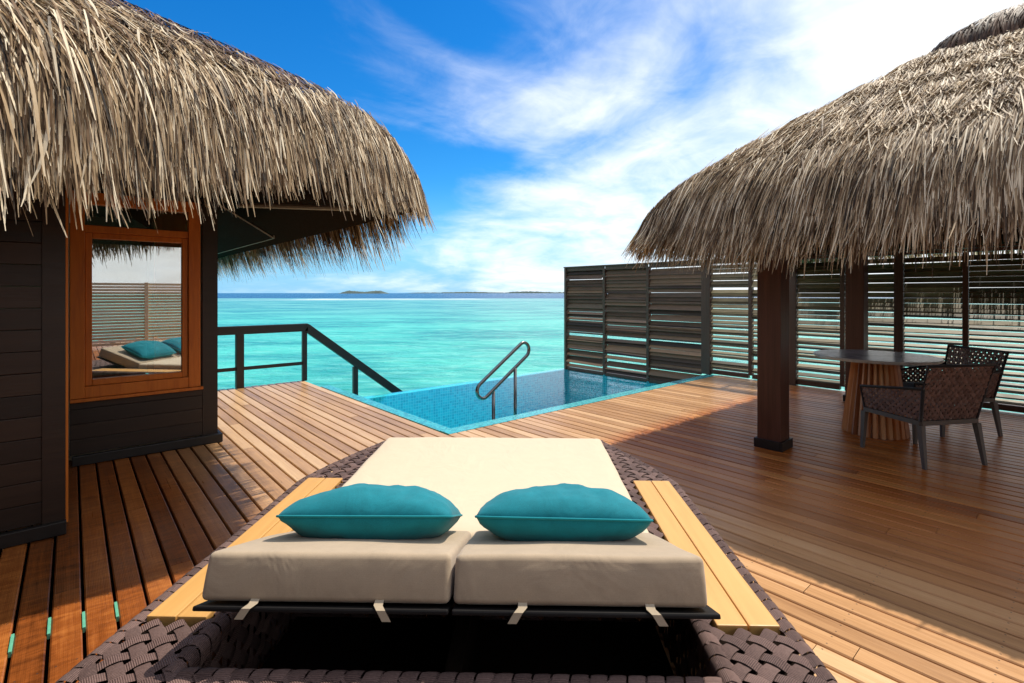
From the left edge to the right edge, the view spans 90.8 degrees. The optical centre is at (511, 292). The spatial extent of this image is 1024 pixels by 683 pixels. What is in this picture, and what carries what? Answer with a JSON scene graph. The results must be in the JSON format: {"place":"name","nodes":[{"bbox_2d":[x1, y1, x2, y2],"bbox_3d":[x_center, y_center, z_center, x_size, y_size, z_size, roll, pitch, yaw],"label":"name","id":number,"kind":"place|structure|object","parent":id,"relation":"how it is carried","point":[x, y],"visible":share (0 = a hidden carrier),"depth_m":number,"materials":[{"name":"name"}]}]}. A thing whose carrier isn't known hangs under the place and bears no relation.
{"place":"outdoors","nodes":[
{"label":"outdoors","id":0,"kind":"place"},
{"bbox_2d":[0,452,289,682],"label":"deck base","id":1,"kind":"object","parent":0,"point":[51,603],"depth_m":2.75,"materials":[{"name":"black"}]},
{"bbox_2d":[0,375,1023,682],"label":"deck","id":2,"kind":"structure","parent":1,"relation":"on","point":[882,561],"depth_m":3.25,"materials":[{"name":"brown wood"}]},
{"bbox_2d":[8,634,14,657],"bbox_3d":[-2.029,1.428,2.046,0.011,0.024,0.140,0,0,-41],"label":"deck spacer","id":3,"kind":"object","parent":2,"relation":"on","point":[11,643],"visible":0.9,"depth_m":2.03,"materials":[{"name":"green plastic"}]},
{"bbox_2d":[47,617,50,639],"bbox_3d":[-1.972,1.428,2.152,0.011,0.024,0.140,0,0,-41],"label":"deck spacer","id":4,"kind":"object","parent":2,"relation":"on","point":[49,629],"visible":0.87,"depth_m":2.13,"materials":[{"name":"green plastic"}]},
{"bbox_2d":[82,611,85,632],"bbox_3d":[-1.859,1.428,2.193,0.011,0.024,0.140,0,0,-41],"label":"deck spacer","id":5,"kind":"object","parent":2,"relation":"on","point":[83,623],"visible":0.94,"depth_m":2.16,"materials":[{"name":"green plastic"}]},
{"bbox_2d":[114,602,118,621],"bbox_3d":[-1.773,1.428,2.264,0.011,0.024,0.140,0,0,-41],"label":"deck spacer","id":6,"kind":"object","parent":2,"relation":"on","point":[116,611],"visible":1,"depth_m":2.24,"materials":[{"name":"green plastic"}]},
{"bbox_2d":[0,0,433,548],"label":"beach villa","id":7,"kind":"object","parent":2,"relation":"on","point":[154,172],"visible":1,"depth_m":3.03,"materials":[{"name":"beige plant"}]},
{"bbox_2d":[69,190,202,403],"bbox_3d":[-3.274,0.029,4.450,0.940,1.738,0.132,0,0,-41],"label":"window","id":8,"kind":"structure","parent":7,"relation":"in","point":[82,388],"depth_m":4.35,"materials":[{"name":"brown wood"}]},
{"bbox_2d":[218,323,402,394],"bbox_3d":[-3.366,1.833,8.182,3.556,2.675,0.100,0,0,-41],"label":"deck railing","id":9,"kind":"object","parent":2,"relation":"attached to","point":[239,332],"visible":0.71,"depth_m":8.09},
{"bbox_2d":[55,437,837,682],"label":"sun daybed","id":10,"kind":"object","parent":2,"relation":"on","point":[671,562],"visible":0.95,"depth_m":1.65,"materials":[{"name":"beige fabric"}]},
{"bbox_2d":[276,483,462,539],"bbox_3d":[-0.513,0.846,1.925,0.622,0.226,0.427,0,-23,0],"label":"throw pillow","id":11,"kind":"object","parent":10,"relation":"on","point":[372,511],"visible":0.88,"depth_m":1.75,"materials":[{"name":"teal fabric"}]},
{"bbox_2d":[475,483,652,541],"bbox_3d":[0.186,0.841,1.914,0.622,0.227,0.427,0,-22,3],"label":"throw pillow","id":12,"kind":"object","parent":10,"relation":"on","point":[567,512],"visible":0.88,"depth_m":1.74,"materials":[{"name":"teal fabric"}]},
{"bbox_2d":[364,369,658,427],"bbox_3d":[0.265,2.191,8.365,5.650,1.242,3.455,0,0,-41],"label":"pool basin","id":13,"kind":"object","parent":2,"relation":"in","point":[455,405],"visible":0.07,"depth_m":10.00,"materials":[{"name":"tile"}]},
{"bbox_2d":[475,341,529,419],"bbox_3d":[-0.101,1.534,6.570,0.966,1.773,0.059,0,0,-44],"label":"pool handrail","id":14,"kind":"object","parent":13,"relation":"in","point":[513,370],"visible":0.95,"depth_m":6.58,"materials":[{"name":"metal"}]},
{"bbox_2d":[321,374,716,434],"bbox_3d":[0.314,1.492,8.186,5.530,0.150,3.456,0,0,-41],"label":"pool coping","id":15,"kind":"object","parent":13,"relation":"on","point":[417,420],"visible":0.39,"depth_m":6.20,"materials":[{"name":"tile"}]},
{"bbox_2d":[621,3,1023,451],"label":"thatched pavilion","id":16,"kind":"structure","parent":2,"relation":"on","point":[924,152],"depth_m":3.81,"materials":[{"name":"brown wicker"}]},
{"bbox_2d":[813,349,943,439],"bbox_3d":[3.695,1.024,5.144,1.078,0.783,1.078,0,0,-41],"label":"dining table","id":17,"kind":"object","parent":2,"relation":"on","point":[874,367],"visible":0.89,"depth_m":4.98,"materials":[{"name":"brown wood"}]},
{"bbox_2d":[860,363,995,469],"bbox_3d":[3.565,0.996,4.384,0.657,0.847,0.668,0,0,-10],"label":"armchair","id":18,"kind":"object","parent":2,"relation":"on","point":[934,401],"visible":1,"depth_m":4.15,"materials":[{"name":"brown wicker"}]},
{"bbox_2d":[900,344,1009,436],"bbox_3d":[4.560,0.996,5.291,0.668,0.847,0.657,0,0,-3],"label":"armchair","id":19,"kind":"object","parent":2,"relation":"on","point":[993,386],"visible":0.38,"depth_m":5.23,"materials":[{"name":"brown wicker"}]},
{"bbox_2d":[338,290,389,293],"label":"island","id":20,"kind":"structure","parent":0,"point":[360,292],"depth_m":2554.33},
{"bbox_2d":[418,292,502,292],"bbox_3d":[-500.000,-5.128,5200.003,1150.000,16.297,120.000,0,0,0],"label":"island","id":21,"kind":"structure","parent":0,"point":[467,292],"depth_m":5161.38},
{"bbox_2d":[505,291,563,292],"bbox_3d":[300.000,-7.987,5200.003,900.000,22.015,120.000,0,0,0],"label":"island","id":22,"kind":"structure","parent":0,"point":[533,292],"depth_m":5157.92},
{"bbox_2d":[113,0,1023,292],"label":"sky","id":23,"kind":"structure","parent":0,"point":[539,137],"materials":[{"name":"blue"}]},
{"bbox_2d":[145,293,1023,413],"bbox_3d":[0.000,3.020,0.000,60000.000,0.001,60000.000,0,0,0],"label":"sea","id":24,"kind":"structure","parent":0,"point":[407,341],"depth_m":34.27,"materials":[{"name":"liquid"}]},
{"bbox_2d":[563,243,1023,412],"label":"louvre screen","id":25,"kind":"object","parent":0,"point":[629,301],"visible":0.77,"depth_m":7.74,"materials":[{"name":"wood"}]}
]}

